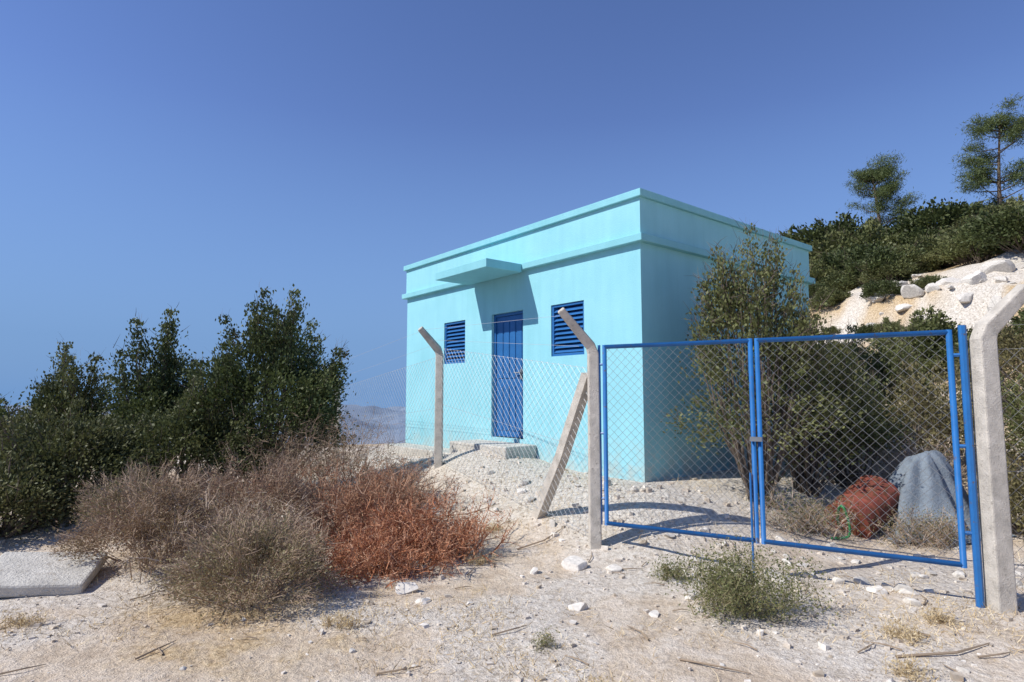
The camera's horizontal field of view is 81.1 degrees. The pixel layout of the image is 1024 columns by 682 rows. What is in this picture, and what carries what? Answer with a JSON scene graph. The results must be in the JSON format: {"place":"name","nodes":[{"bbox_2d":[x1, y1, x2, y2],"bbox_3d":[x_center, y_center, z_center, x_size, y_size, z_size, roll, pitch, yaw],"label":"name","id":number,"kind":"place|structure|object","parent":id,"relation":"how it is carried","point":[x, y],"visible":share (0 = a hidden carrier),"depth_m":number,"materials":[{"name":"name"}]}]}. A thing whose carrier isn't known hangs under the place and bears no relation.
{"place":"outdoors","nodes":[
{"label":"outdoors","id":0,"kind":"place"},
{"bbox_2d":[0,250,1023,681],"bbox_3d":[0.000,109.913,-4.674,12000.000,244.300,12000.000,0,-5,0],"label":"ground","id":1,"kind":"structure","parent":0,"point":[214,656],"depth_m":4.44,"materials":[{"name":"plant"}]},
{"bbox_2d":[0,603,59,631],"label":"dry grass tuft","id":2,"kind":"object","parent":1,"relation":"on","point":[40,618],"visible":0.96,"depth_m":4.15,"materials":[{"name":"beige plant"}]},
{"bbox_2d":[0,391,73,478],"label":"evergreen oak tree","id":3,"kind":"object","parent":1,"relation":"on","point":[3,409],"visible":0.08,"depth_m":8.63,"materials":[{"name":"green plant"}]},
{"bbox_2d":[0,429,99,543],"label":"evergreen shrub","id":4,"kind":"object","parent":1,"relation":"on","point":[14,490],"visible":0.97,"depth_m":6.44,"materials":[{"name":"green plant"}]},
{"bbox_2d":[0,552,106,597],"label":"broken concrete slab","id":5,"kind":"structure","parent":1,"relation":"on","point":[29,574],"depth_m":4.87,"materials":[{"name":"concrete"}]},
{"bbox_2d":[14,333,117,483],"bbox_3d":[-7.217,1.222,9.795,2.061,2.762,1.881,0,-5,0],"label":"evergreen oak tree","id":6,"kind":"object","parent":1,"relation":"on","point":[55,392],"visible":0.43,"depth_m":9.60,"materials":[{"name":"green plant"}]},
{"bbox_2d":[0,383,180,520],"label":"evergreen shrub","id":7,"kind":"object","parent":1,"relation":"on","point":[82,445],"visible":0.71,"depth_m":7.22,"materials":[{"name":"green plant"}]},
{"bbox_2d":[53,455,200,537],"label":"dry shrub","id":8,"kind":"object","parent":1,"relation":"on","point":[142,472],"visible":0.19,"depth_m":6.31,"materials":[{"name":"brown plant"}]},
{"bbox_2d":[70,303,201,478],"bbox_3d":[-5.764,0.912,9.477,1.864,3.161,1.811,-4,-7,41],"label":"evergreen oak tree","id":9,"kind":"object","parent":1,"relation":"on","point":[162,384],"visible":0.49,"depth_m":9.40,"materials":[{"name":"green plant"}]},
{"bbox_2d":[39,455,243,576],"bbox_3d":[-3.268,1.588,5.507,1.817,1.174,1.438,0,-5,0],"label":"dry shrub","id":10,"kind":"object","parent":1,"relation":"on","point":[135,520],"visible":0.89,"depth_m":5.32,"materials":[{"name":"brown plant"}]},
{"bbox_2d":[90,368,292,491],"bbox_3d":[-4.513,1.292,8.300,2.840,1.828,2.435,2,-6,-26],"label":"evergreen shrub","id":11,"kind":"object","parent":1,"relation":"on","point":[153,426],"visible":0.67,"depth_m":7.84,"materials":[{"name":"green plant"}]},
{"bbox_2d":[64,458,370,605],"bbox_3d":[-2.480,1.690,5.470,2.251,1.226,2.106,0,-5,0],"label":"dry twig shrub","id":12,"kind":"object","parent":1,"relation":"on","point":[210,519],"visible":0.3,"depth_m":5.28,"materials":[{"name":"brown plant"}]},
{"bbox_2d":[144,498,357,628],"bbox_3d":[-2.110,1.701,4.667,1.708,0.938,1.273,0,-5,0],"label":"dry shrub","id":13,"kind":"object","parent":1,"relation":"on","point":[290,552],"visible":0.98,"depth_m":4.60,"materials":[{"name":"beige plant"}]},
{"bbox_2d":[170,446,341,542],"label":"dry shrub","id":14,"kind":"object","parent":1,"relation":"on","point":[288,491],"visible":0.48,"depth_m":6.20,"materials":[{"name":"brown plant"}]},
{"bbox_2d":[157,284,371,485],"bbox_3d":[-3.722,0.723,9.068,3.138,3.261,3.206,0,-5,0],"label":"evergreen oak tree","id":15,"kind":"object","parent":1,"relation":"on","point":[311,393],"visible":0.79,"depth_m":8.74,"materials":[{"name":"green plant"}]},
{"bbox_2d":[199,402,433,506],"bbox_3d":[-2.558,1.539,7.918,3.017,1.623,2.352,0,-5,0],"label":"dry twig shrub","id":16,"kind":"object","parent":1,"relation":"on","point":[318,453],"visible":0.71,"depth_m":7.72,"materials":[{"name":"brown plant"}]},
{"bbox_2d":[310,605,367,631],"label":"dry grass tuft","id":17,"kind":"object","parent":1,"relation":"on","point":[327,621],"visible":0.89,"depth_m":4.13,"materials":[{"name":"beige plant"}]},
{"bbox_2d":[241,445,484,549],"bbox_3d":[-1.560,1.747,6.456,2.588,1.210,1.889,0,-5,0],"label":"cut brushwood pile","id":18,"kind":"object","parent":1,"relation":"on","point":[353,505],"visible":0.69,"depth_m":6.35,"materials":[{"name":"brown plant"}]},
{"bbox_2d":[305,510,461,594],"bbox_3d":[-1.305,1.960,5.419,1.503,0.796,1.380,-5,-7,43],"label":"cut brushwood pile","id":19,"kind":"object","parent":1,"relation":"on","point":[376,558],"visible":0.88,"depth_m":5.30,"materials":[{"name":"brown plant"}]},
{"bbox_2d":[338,332,434,460],"bbox_3d":[-2.642,1.244,11.191,0.301,2.431,4.980,3,-6,-34],"label":"chain link fence","id":20,"kind":"object","parent":1,"relation":"on","point":[391,408],"visible":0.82,"depth_m":10.60,"materials":[{"name":"metal"}]},
{"bbox_2d":[308,449,467,506],"bbox_3d":[-1.820,1.911,7.868,2.555,0.989,1.329,0,-5,0],"label":"cut brushwood pile","id":21,"kind":"object","parent":1,"relation":"on","point":[406,472],"visible":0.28,"depth_m":7.82,"materials":[{"name":"brown plant"}]},
{"bbox_2d":[395,582,417,594],"bbox_3d":[-0.868,2.026,4.882,0.174,0.114,0.144,3,-6,-27],"label":"limestone rock","id":22,"kind":"object","parent":1,"relation":"on","point":[404,587],"visible":0.87,"depth_m":4.86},
{"bbox_2d":[295,478,520,574],"bbox_3d":[-1.090,1.888,5.984,2.441,1.006,1.742,0,-5,0],"label":"cut brushwood pile","id":23,"kind":"object","parent":1,"relation":"on","point":[465,536],"visible":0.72,"depth_m":5.91,"materials":[{"name":"brown plant"}]},
{"bbox_2d":[384,443,449,456],"bbox_3d":[-1.567,2.197,11.134,0.497,0.420,2.540,4,-6,-39],"label":"wall apron","id":24,"kind":"object","parent":1,"relation":"on","point":[414,450],"depth_m":11.20,"materials":[{"name":"concrete"}]},
{"bbox_2d":[418,326,443,468],"bbox_3d":[-1.241,0.967,9.151,0.456,2.376,0.196,2,-5,-22],"label":"concrete fence post","id":25,"kind":"object","parent":1,"relation":"on","point":[435,346],"visible":0.74,"depth_m":9.14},
{"bbox_2d":[426,316,588,531],"bbox_3d":[-0.283,0.905,7.628,0.334,2.408,3.555,3,-6,-32],"label":"chain link fence","id":26,"kind":"object","parent":25,"relation":"attached to","point":[514,426],"visible":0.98,"depth_m":7.38,"materials":[{"name":"metal"}]},
{"bbox_2d":[461,549,496,566],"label":"dry grass tuft","id":27,"kind":"object","parent":1,"relation":"on","point":[479,562],"visible":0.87,"depth_m":5.70,"materials":[{"name":"beige plant"}]},
{"bbox_2d":[450,439,535,458],"bbox_3d":[-0.331,1.946,9.539,0.617,0.640,1.500,4,-6,-39],"label":"entrance step","id":28,"kind":"object","parent":1,"relation":"on","point":[483,443],"visible":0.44,"depth_m":9.13,"materials":[{"name":"concrete"}]},
{"bbox_2d":[0,365,1023,681],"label":"pebbles","id":29,"kind":"object","parent":1,"relation":"on","point":[954,675],"visible":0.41,"depth_m":4.55,"materials":[{"name":"stone"}]},
{"bbox_2d":[0,503,1023,681],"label":"fallen sticks","id":30,"kind":"object","parent":1,"relation":"on","point":[864,648],"visible":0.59,"depth_m":3.74,"materials":[{"name":"wood"}]},
{"bbox_2d":[527,619,571,653],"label":"green weed plant","id":31,"kind":"object","parent":1,"relation":"on","point":[543,641],"visible":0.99,"depth_m":3.85,"materials":[{"name":"green plant"}]},
{"bbox_2d":[531,372,587,518],"bbox_3d":[0.532,1.267,6.674,0.121,1.799,1.159,3,-6,-29],"label":"concrete brace strut","id":32,"kind":"object","parent":1,"relation":"on","point":[566,440],"visible":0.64,"depth_m":6.55,"materials":[{"name":"concrete"}]},
{"bbox_2d":[561,555,587,570],"bbox_3d":[0.598,2.117,5.616,0.213,0.165,0.244,-4,-7,40],"label":"limestone rock","id":33,"kind":"object","parent":1,"relation":"on","point":[574,563],"visible":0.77,"depth_m":5.55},
{"bbox_2d":[568,602,587,610],"bbox_3d":[0.503,2.035,4.549,0.156,0.100,0.088,0,-5,0],"label":"limestone rock","id":34,"kind":"object","parent":1,"relation":"on","point":[579,606],"visible":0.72,"depth_m":4.54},
{"bbox_2d":[558,307,601,549],"bbox_3d":[0.691,0.989,6.086,0.442,2.668,0.246,0,-5,0],"label":"concrete fence post","id":35,"kind":"object","parent":1,"relation":"in","point":[594,483],"visible":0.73,"depth_m":6.09,"materials":[{"name":"concrete"}]},
{"bbox_2d":[565,661,632,681],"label":"dry grass tuft","id":36,"kind":"object","parent":1,"relation":"on","point":[602,680],"visible":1,"depth_m":3.24,"materials":[{"name":"beige plant"}]},
{"bbox_2d":[179,259,1023,681],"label":"rubble stones","id":37,"kind":"object","parent":1,"relation":"on","point":[975,277],"visible":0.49,"depth_m":7.43,"materials":[{"name":"stone"}]},
{"bbox_2d":[405,242,809,481],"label":"walls","id":38,"kind":"structure","parent":1,"relation":"on","point":[639,292],"depth_m":8.58,"materials":[{"name":"paint"}]},
{"bbox_2d":[445,320,464,363],"bbox_3d":[-1.026,0.029,11.146,0.070,0.780,0.700,4,-6,-39],"label":"window frame","id":39,"kind":"object","parent":38,"relation":"attached to","point":[446,334],"visible":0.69,"depth_m":11.36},
{"bbox_2d":[446,324,464,360],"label":"window louvres","id":40,"kind":"object","parent":39,"relation":"in","point":[456,344],"depth_m":11.15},
{"bbox_2d":[494,310,522,436],"bbox_3d":[-0.024,0.557,9.906,0.060,2.070,0.830,4,-6,-39],"label":"door frame","id":41,"kind":"object","parent":38,"relation":"attached to","point":[495,347],"visible":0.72,"depth_m":10.16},
{"bbox_2d":[497,314,522,437],"bbox_3d":[-0.023,0.577,9.905,0.047,2.000,0.720,4,-6,-39],"label":"door leaf","id":42,"kind":"object","parent":41,"relation":"in","point":[509,331],"visible":0.84,"depth_m":9.89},
{"bbox_2d":[450,304,582,438],"bbox_3d":[-0.007,0.567,10.010,0.001,2.110,3.710,4,-6,-39],"label":"opening backing","id":43,"kind":"object","parent":38,"relation":"attached to","point":[558,335],"visible":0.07,"depth_m":9.13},
{"bbox_2d":[552,300,583,356],"bbox_3d":[0.854,-0.173,8.850,0.070,0.780,0.690,4,-6,-39],"label":"window frame","id":44,"kind":"object","parent":38,"relation":"attached to","point":[554,309],"visible":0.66,"depth_m":9.02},
{"bbox_2d":[554,305,582,352],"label":"window louvres","id":45,"kind":"object","parent":44,"relation":"in","point":[579,345],"depth_m":8.86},
{"bbox_2d":[402,232,814,299],"bbox_3d":[1.584,-1.005,11.710,4.930,0.100,6.310,4,-6,-39],"label":"roof slab ledge","id":46,"kind":"object","parent":38,"relation":"on","point":[638,238],"visible":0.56,"depth_m":8.64,"materials":[{"name":"paint"}]},
{"bbox_2d":[436,258,521,284],"bbox_3d":[-0.577,-1.132,9.900,0.708,0.135,1.450,4,-6,-39],"label":"door canopy","id":47,"kind":"object","parent":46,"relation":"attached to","point":[481,270],"visible":1,"depth_m":9.64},
{"bbox_2d":[606,564,621,571],"bbox_3d":[0.939,2.102,5.528,0.139,0.063,0.172,0,-5,0],"label":"limestone rock","id":48,"kind":"object","parent":1,"relation":"on","point":[614,568],"visible":0.82,"depth_m":5.49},
{"bbox_2d":[647,552,692,583],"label":"green weed plant","id":49,"kind":"object","parent":1,"relation":"on","point":[667,569],"visible":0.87,"depth_m":5.18,"materials":[{"name":"green plant"}]},
{"bbox_2d":[661,530,840,626],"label":"green weed plant","id":50,"kind":"object","parent":1,"relation":"on","point":[735,591],"visible":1,"depth_m":4.35,"materials":[{"name":"green plant"}]},
{"bbox_2d":[660,217,866,507],"bbox_3d":[2.953,0.252,7.433,2.345,3.719,1.823,0,-5,0],"label":"tall olive shrub","id":51,"kind":"object","parent":1,"relation":"on","point":[737,300],"visible":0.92,"depth_m":7.22,"materials":[{"name":"green plant"}]},
{"bbox_2d":[598,325,984,607],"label":"blue double gate","id":52,"kind":"structure","parent":1,"relation":"on","point":[968,445],"depth_m":5.11,"materials":[{"name":"metal"}]},
{"bbox_2d":[746,477,878,541],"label":"dry shrub","id":53,"kind":"object","parent":1,"relation":"on","point":[804,519],"visible":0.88,"depth_m":6.54,"materials":[{"name":"beige plant"}]},
{"bbox_2d":[736,309,899,496],"bbox_3d":[4.007,0.798,7.956,1.961,2.674,1.799,0,-5,0],"label":"tall olive shrub","id":54,"kind":"object","parent":1,"relation":"on","point":[797,473],"visible":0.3,"depth_m":7.74,"materials":[{"name":"green plant"}]},
{"bbox_2d":[808,283,832,298],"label":"hillside shrub","id":55,"kind":"object","parent":1,"relation":"on","point":[812,288],"visible":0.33,"depth_m":21.46,"materials":[{"name":"green plant"}]},
{"bbox_2d":[809,257,844,282],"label":"hillside shrub","id":56,"kind":"object","parent":1,"relation":"on","point":[814,265],"visible":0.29,"depth_m":23.25,"materials":[{"name":"green plant"}]},
{"bbox_2d":[809,286,845,309],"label":"hillside shrub","id":57,"kind":"object","parent":1,"relation":"on","point":[822,293],"visible":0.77,"depth_m":19.32,"materials":[{"name":"green plant"}]},
{"bbox_2d":[776,211,887,248],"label":"hillside shrub","id":58,"kind":"object","parent":1,"relation":"on","point":[818,228],"visible":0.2,"depth_m":30.36,"materials":[{"name":"green plant"}]},
{"bbox_2d":[815,287,851,303],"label":"hillside shrub","id":59,"kind":"object","parent":1,"relation":"on","point":[839,292],"visible":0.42,"depth_m":19.27,"materials":[{"name":"green plant"}]},
{"bbox_2d":[814,271,860,290],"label":"hillside shrub","id":60,"kind":"object","parent":1,"relation":"on","point":[833,277],"visible":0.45,"depth_m":21.75,"materials":[{"name":"green plant"}]},
{"bbox_2d":[831,505,850,539],"bbox_3d":[3.706,1.976,6.651,0.182,0.370,0.618,-4,-7,40],"label":"green garden hose","id":61,"kind":"object","parent":1,"relation":"on","point":[838,524],"visible":0.73,"depth_m":6.46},
{"bbox_2d":[820,339,869,359],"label":"hillside shrub","id":62,"kind":"object","parent":1,"relation":"on","point":[838,343],"visible":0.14,"depth_m":15.83,"materials":[{"name":"green plant"}]},
{"bbox_2d":[771,348,921,488],"bbox_3d":[4.654,1.082,8.469,1.906,2.241,1.701,0,-5,0],"label":"olive shrub","id":63,"kind":"object","parent":1,"relation":"on","point":[840,476],"visible":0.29,"depth_m":8.21,"materials":[{"name":"green plant"}]},
{"bbox_2d":[806,224,886,260],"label":"hillside shrub","id":64,"kind":"object","parent":1,"relation":"on","point":[830,243],"visible":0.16,"depth_m":28.91,"materials":[{"name":"green plant"}]},
{"bbox_2d":[795,360,910,455],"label":"olive shrub","id":65,"kind":"object","parent":1,"relation":"on","point":[878,384],"visible":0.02,"depth_m":9.37,"materials":[{"name":"green plant"}]},
{"bbox_2d":[809,237,901,272],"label":"hillside shrub","id":66,"kind":"object","parent":1,"relation":"on","point":[855,253],"visible":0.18,"depth_m":24.02,"materials":[{"name":"green plant"}]},
{"bbox_2d":[817,216,902,260],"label":"hillside shrub","id":67,"kind":"object","parent":1,"relation":"on","point":[871,233],"visible":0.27,"depth_m":25.71,"materials":[{"name":"green plant"}]},
{"bbox_2d":[824,475,899,538],"bbox_3d":[4.053,1.948,6.907,0.846,0.754,0.524,3,-6,-29],"label":"rusty steel drum","id":68,"kind":"object","parent":1,"relation":"on","point":[884,507],"visible":0.64,"depth_m":6.74,"materials":[{"name":"red metal"}]},
{"bbox_2d":[855,323,880,339],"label":"hillside shrub","id":69,"kind":"object","parent":1,"relation":"on","point":[866,329],"visible":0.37,"depth_m":16.64,"materials":[{"name":"green plant"}]},
{"bbox_2d":[859,277,903,299],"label":"hillside shrub","id":70,"kind":"object","parent":1,"relation":"on","point":[883,288],"visible":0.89,"depth_m":17.54,"materials":[{"name":"green plant"}]},
{"bbox_2d":[844,151,925,225],"bbox_3d":[21.299,-7.712,34.460,3.982,6.554,3.886,-3,-6,28],"label":"pine tree","id":71,"kind":"object","parent":1,"relation":"on","point":[874,177],"visible":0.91,"depth_m":34.33,"materials":[{"name":"green plant"}]},
{"bbox_2d":[830,320,943,421],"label":"olive shrub","id":72,"kind":"object","parent":1,"relation":"on","point":[889,365],"visible":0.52,"depth_m":10.85,"materials":[{"name":"green plant"}]},
{"bbox_2d":[836,241,937,286],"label":"hillside shrub","id":73,"kind":"object","parent":1,"relation":"on","point":[878,255],"visible":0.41,"depth_m":19.97,"materials":[{"name":"green plant"}]},
{"bbox_2d":[873,316,903,332],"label":"hillside shrub","id":74,"kind":"object","parent":1,"relation":"on","point":[888,321],"visible":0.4,"depth_m":16.10,"materials":[{"name":"green plant"}]},
{"bbox_2d":[857,253,929,286],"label":"hillside shrub","id":75,"kind":"object","parent":1,"relation":"on","point":[906,271],"visible":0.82,"depth_m":19.27,"materials":[{"name":"green plant"}]},
{"bbox_2d":[828,428,978,506],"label":"dry shrub","id":76,"kind":"object","parent":1,"relation":"on","point":[889,473],"visible":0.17,"depth_m":7.93,"materials":[{"name":"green plant"}]},
{"bbox_2d":[871,611,938,648],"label":"dry grass tuft","id":77,"kind":"object","parent":1,"relation":"on","point":[908,637],"visible":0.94,"depth_m":3.96,"materials":[{"name":"beige plant"}]},
{"bbox_2d":[871,644,946,681],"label":"dry grass tuft","id":78,"kind":"object","parent":1,"relation":"on","point":[911,672],"visible":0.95,"depth_m":3.45,"materials":[{"name":"beige plant"}]},
{"bbox_2d":[863,316,973,360],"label":"hillside shrub","id":79,"kind":"object","parent":1,"relation":"on","point":[955,334],"visible":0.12,"depth_m":13.49,"materials":[{"name":"green plant"}]},
{"bbox_2d":[896,244,942,272],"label":"hillside shrub","id":80,"kind":"object","parent":1,"relation":"on","point":[930,260],"visible":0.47,"depth_m":19.26,"materials":[{"name":"green plant"}]},
{"bbox_2d":[869,304,970,360],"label":"hillside shrub","id":81,"kind":"object","parent":1,"relation":"on","point":[936,319],"visible":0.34,"depth_m":13.66,"materials":[{"name":"green plant"}]},
{"bbox_2d":[895,225,947,244],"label":"hillside shrub","id":82,"kind":"object","parent":1,"relation":"on","point":[911,236],"visible":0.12,"depth_m":24.68,"materials":[{"name":"green plant"}]},
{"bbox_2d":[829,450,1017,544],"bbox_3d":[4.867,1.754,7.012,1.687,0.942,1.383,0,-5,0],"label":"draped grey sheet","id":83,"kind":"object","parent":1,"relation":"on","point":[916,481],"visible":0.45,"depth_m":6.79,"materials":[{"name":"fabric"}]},
{"bbox_2d":[867,499,979,553],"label":"dry shrub","id":84,"kind":"object","parent":1,"relation":"on","point":[940,537],"visible":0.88,"depth_m":6.28,"materials":[{"name":"beige plant"}]},
{"bbox_2d":[880,230,970,269],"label":"hillside shrub","id":85,"kind":"object","parent":1,"relation":"on","point":[923,239],"visible":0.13,"depth_m":20.55,"materials":[{"name":"green plant"}]},
{"bbox_2d":[906,347,947,379],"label":"hillside shrub","id":86,"kind":"object","parent":1,"relation":"on","point":[924,360],"visible":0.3,"depth_m":12.88,"materials":[{"name":"green plant"}]},
{"bbox_2d":[908,274,947,288],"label":"hillside shrub","id":87,"kind":"object","parent":1,"relation":"on","point":[921,282],"visible":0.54,"depth_m":17.63,"materials":[{"name":"green plant"}]},
{"bbox_2d":[879,195,989,238],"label":"hillside shrub","id":88,"kind":"object","parent":1,"relation":"on","point":[931,215],"visible":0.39,"depth_m":26.06,"materials":[{"name":"green plant"}]},
{"bbox_2d":[910,599,969,628],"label":"dry grass tuft","id":89,"kind":"object","parent":1,"relation":"on","point":[941,617],"visible":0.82,"depth_m":4.18,"materials":[{"name":"beige plant"}]},
{"bbox_2d":[863,351,1023,472],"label":"olive shrub","id":90,"kind":"object","parent":1,"relation":"on","point":[925,414],"visible":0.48,"depth_m":8.93,"materials":[{"name":"green plant"}]},
{"bbox_2d":[902,225,985,267],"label":"hillside shrub","id":91,"kind":"object","parent":1,"relation":"on","point":[950,233],"visible":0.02,"depth_m":20.29,"materials":[{"name":"green plant"}]},
{"bbox_2d":[928,342,968,367],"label":"hillside shrub","id":92,"kind":"object","parent":1,"relation":"on","point":[942,351],"visible":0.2,"depth_m":12.97,"materials":[{"name":"green plant"}]},
{"bbox_2d":[929,211,992,240],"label":"hillside shrub","id":93,"kind":"object","parent":1,"relation":"on","point":[961,221],"visible":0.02,"depth_m":23.48,"materials":[{"name":"green plant"}]},
{"bbox_2d":[933,216,1023,265],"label":"hillside shrub","id":94,"kind":"object","parent":1,"relation":"on","point":[951,250],"visible":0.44,"depth_m":18.25,"materials":[{"name":"green plant"}]},
{"bbox_2d":[935,304,1023,409],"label":"olive shrub","id":95,"kind":"object","parent":1,"relation":"on","point":[1006,355],"visible":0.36,"depth_m":10.15,"materials":[{"name":"green plant"}]},
{"bbox_2d":[948,94,1023,207],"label":"pine tree","id":96,"kind":"object","parent":1,"relation":"on","point":[977,177],"visible":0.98,"depth_m":30.70,"materials":[{"name":"green plant"}]},
{"bbox_2d":[950,203,1023,258],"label":"hillside shrub","id":97,"kind":"object","parent":1,"relation":"on","point":[988,231],"visible":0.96,"depth_m":16.68,"materials":[{"name":"green plant"}]},
{"bbox_2d":[953,197,1021,237],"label":"hillside shrub","id":98,"kind":"object","parent":1,"relation":"on","point":[1010,202],"visible":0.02,"depth_m":19.58,"materials":[{"name":"green plant"}]},
{"bbox_2d":[962,367,1023,458],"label":"olive shrub","id":99,"kind":"object","parent":1,"relation":"on","point":[1017,418],"visible":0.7,"depth_m":8.32,"materials":[{"name":"green plant"}]},
{"bbox_2d":[962,436,1023,540],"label":"olive shrub","id":100,"kind":"object","parent":1,"relation":"on","point":[1015,483],"visible":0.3,"depth_m":6.55,"materials":[{"name":"green plant"}]},
{"bbox_2d":[969,284,1023,613],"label":"concrete fence post","id":101,"kind":"object","parent":1,"relation":"on","point":[1000,591],"visible":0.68,"depth_m":4.46,"materials":[{"name":"concrete"}]},
{"bbox_2d":[998,324,1023,598],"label":"chain link fence","id":102,"kind":"object","parent":1,"relation":"on","point":[1015,444],"visible":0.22,"depth_m":4.49,"materials":[{"name":"metal"}]},
{"bbox_2d":[1008,307,1023,332],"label":"hillside shrub","id":103,"kind":"object","parent":1,"relation":"on","point":[1017,320],"visible":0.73,"depth_m":12.66,"materials":[{"name":"green plant"}]},
{"bbox_2d":[0,0,1023,407],"label":"sky","id":104,"kind":"structure","parent":0,"point":[201,156],"materials":[{"name":"blue"}]},
{"bbox_2d":[406,197,809,292],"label":"parapet wall","id":105,"kind":"structure","parent":0,"point":[632,216],"depth_m":8.95,"materials":[{"name":"paint"}]},
{"bbox_2d":[404,188,811,270],"bbox_3d":[1.583,-1.603,11.762,4.890,0.100,6.270,4,-6,-39],"label":"parapet coping","id":106,"kind":"object","parent":105,"relation":"on","point":[651,196],"visible":0.35,"depth_m":9.11,"materials":[{"name":"paint"}]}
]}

